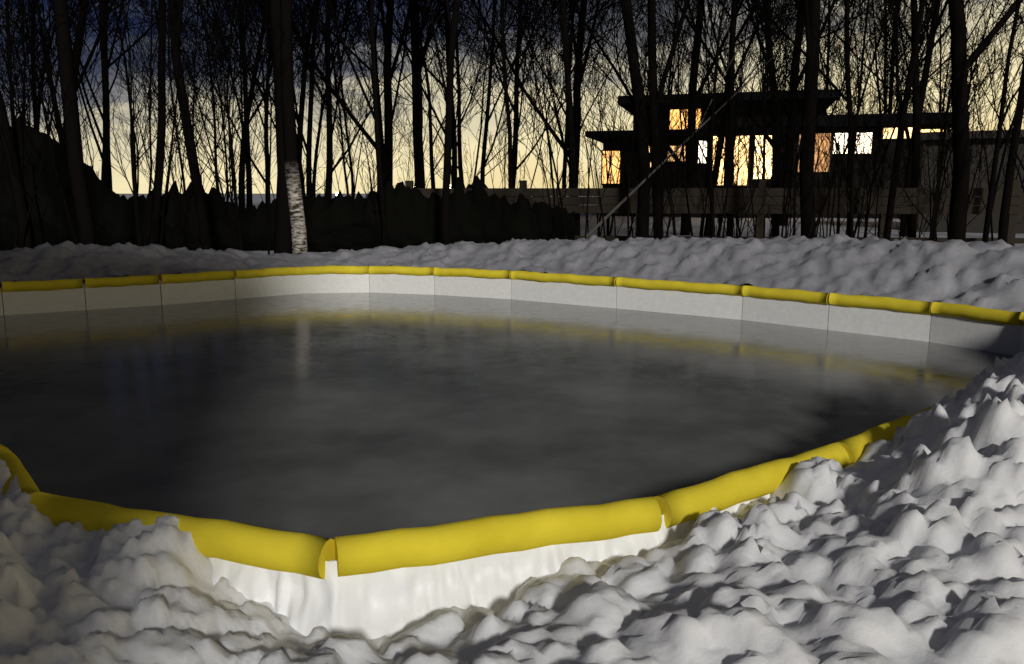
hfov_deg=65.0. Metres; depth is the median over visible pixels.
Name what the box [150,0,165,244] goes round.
bare tree
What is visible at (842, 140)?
window pane
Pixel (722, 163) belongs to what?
window pane
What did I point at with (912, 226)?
bare tree
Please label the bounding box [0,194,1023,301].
ground
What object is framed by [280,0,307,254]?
birch tree
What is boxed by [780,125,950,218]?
wing walls
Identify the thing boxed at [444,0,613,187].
bare tree
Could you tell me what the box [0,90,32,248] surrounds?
bare tree
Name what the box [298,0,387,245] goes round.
bare tree
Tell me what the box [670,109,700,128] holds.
window pane
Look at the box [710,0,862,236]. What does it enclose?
bare tree
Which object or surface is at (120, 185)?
sky
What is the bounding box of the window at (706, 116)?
[633,101,823,129]
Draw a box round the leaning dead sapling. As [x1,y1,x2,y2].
[583,26,804,238]
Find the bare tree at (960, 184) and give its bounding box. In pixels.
[947,0,1023,241]
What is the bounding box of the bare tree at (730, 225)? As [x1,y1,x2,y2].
[707,0,736,235]
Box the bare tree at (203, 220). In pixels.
[170,0,212,249]
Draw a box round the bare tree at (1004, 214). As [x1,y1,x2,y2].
[998,56,1023,242]
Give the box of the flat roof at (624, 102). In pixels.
[618,89,839,113]
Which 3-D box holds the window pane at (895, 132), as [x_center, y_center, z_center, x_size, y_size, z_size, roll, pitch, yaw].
[17.589,-9.069,36.647,1.269,0.470,0.030,3,10,15]
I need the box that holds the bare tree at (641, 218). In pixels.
[621,0,650,237]
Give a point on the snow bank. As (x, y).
(904, 544)
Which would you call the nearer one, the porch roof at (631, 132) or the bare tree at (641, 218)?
the bare tree at (641, 218)
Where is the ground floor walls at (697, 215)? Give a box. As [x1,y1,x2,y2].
[602,135,779,217]
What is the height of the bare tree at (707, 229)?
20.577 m
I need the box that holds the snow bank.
[0,234,1023,663]
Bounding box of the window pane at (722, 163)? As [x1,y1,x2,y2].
[713,136,724,184]
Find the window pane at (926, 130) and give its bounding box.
[921,129,939,131]
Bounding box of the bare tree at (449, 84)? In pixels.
[420,0,459,244]
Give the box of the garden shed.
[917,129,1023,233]
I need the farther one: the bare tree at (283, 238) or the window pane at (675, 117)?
the window pane at (675, 117)
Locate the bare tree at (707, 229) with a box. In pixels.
[703,0,767,235]
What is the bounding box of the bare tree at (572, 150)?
[555,0,609,235]
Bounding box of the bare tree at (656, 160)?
[648,0,688,238]
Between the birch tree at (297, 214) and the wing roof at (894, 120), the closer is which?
the birch tree at (297, 214)
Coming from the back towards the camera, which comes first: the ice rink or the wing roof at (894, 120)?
the wing roof at (894, 120)
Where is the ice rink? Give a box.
[0,265,1023,638]
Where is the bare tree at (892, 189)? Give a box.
[883,0,1020,240]
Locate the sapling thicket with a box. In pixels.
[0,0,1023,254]
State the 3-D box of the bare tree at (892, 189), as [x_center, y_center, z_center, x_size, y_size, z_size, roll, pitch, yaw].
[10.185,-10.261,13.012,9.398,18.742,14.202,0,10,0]
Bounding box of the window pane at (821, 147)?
[798,133,830,171]
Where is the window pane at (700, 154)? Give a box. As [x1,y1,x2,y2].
[698,141,706,162]
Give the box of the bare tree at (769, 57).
[739,0,779,235]
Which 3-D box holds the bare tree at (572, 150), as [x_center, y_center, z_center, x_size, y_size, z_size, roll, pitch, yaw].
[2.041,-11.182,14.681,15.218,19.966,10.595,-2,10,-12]
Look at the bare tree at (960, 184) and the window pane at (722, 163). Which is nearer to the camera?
the bare tree at (960, 184)
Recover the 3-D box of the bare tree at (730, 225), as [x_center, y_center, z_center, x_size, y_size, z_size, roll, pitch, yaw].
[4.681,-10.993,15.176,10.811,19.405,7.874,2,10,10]
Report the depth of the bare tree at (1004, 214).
14.28 m
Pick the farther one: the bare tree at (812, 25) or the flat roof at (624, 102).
the flat roof at (624, 102)
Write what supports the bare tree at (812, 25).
on the ground
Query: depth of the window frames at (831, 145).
37.70 m
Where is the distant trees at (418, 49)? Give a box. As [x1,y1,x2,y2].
[0,0,1023,236]
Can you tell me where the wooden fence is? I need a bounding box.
[405,179,1023,245]
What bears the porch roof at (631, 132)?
on the ground floor walls at (697, 215)
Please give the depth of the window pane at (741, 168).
37.68 m
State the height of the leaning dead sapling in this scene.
3.993 m
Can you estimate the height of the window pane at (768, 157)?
1.972 m
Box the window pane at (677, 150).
[668,146,684,160]
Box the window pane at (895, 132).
[883,128,911,138]
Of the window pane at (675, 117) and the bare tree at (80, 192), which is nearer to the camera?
the bare tree at (80, 192)
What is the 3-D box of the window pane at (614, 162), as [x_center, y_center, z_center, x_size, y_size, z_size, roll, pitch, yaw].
[4.859,-8.060,39.337,0.860,1.554,0.030,3,10,15]
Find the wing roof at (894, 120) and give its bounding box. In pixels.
[779,111,969,127]
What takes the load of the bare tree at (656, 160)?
on the ground
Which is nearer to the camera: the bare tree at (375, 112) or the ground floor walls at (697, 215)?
the bare tree at (375, 112)
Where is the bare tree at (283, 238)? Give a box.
[268,0,292,253]
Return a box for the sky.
[0,0,1023,193]
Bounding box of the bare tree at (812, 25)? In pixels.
[799,0,820,238]
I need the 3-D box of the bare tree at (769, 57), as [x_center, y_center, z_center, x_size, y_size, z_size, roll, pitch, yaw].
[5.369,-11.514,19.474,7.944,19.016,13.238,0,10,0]
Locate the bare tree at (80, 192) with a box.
[53,0,96,244]
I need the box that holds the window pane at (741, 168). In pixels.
[734,136,748,184]
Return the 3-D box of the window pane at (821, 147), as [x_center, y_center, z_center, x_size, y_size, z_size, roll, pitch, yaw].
[14.180,-8.413,37.716,1.380,1.750,0.030,3,10,15]
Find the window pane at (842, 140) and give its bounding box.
[834,133,871,153]
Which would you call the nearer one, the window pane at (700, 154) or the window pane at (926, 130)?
the window pane at (926, 130)
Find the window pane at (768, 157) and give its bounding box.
[753,135,771,178]
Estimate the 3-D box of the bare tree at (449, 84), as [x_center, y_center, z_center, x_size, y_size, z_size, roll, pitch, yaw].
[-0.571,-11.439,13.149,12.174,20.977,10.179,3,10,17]
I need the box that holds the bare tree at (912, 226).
[822,0,968,236]
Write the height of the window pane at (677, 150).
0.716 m
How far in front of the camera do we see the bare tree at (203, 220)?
14.07 m
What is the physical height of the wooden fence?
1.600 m
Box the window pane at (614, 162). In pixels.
[602,151,619,182]
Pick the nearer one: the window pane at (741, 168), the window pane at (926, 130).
the window pane at (926, 130)
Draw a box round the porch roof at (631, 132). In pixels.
[585,127,798,142]
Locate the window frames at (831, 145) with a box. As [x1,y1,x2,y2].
[601,108,946,185]
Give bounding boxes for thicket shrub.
[0,117,574,251]
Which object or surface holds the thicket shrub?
on the ground
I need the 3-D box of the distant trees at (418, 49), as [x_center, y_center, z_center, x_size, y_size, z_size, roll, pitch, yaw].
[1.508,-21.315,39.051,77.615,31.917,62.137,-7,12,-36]

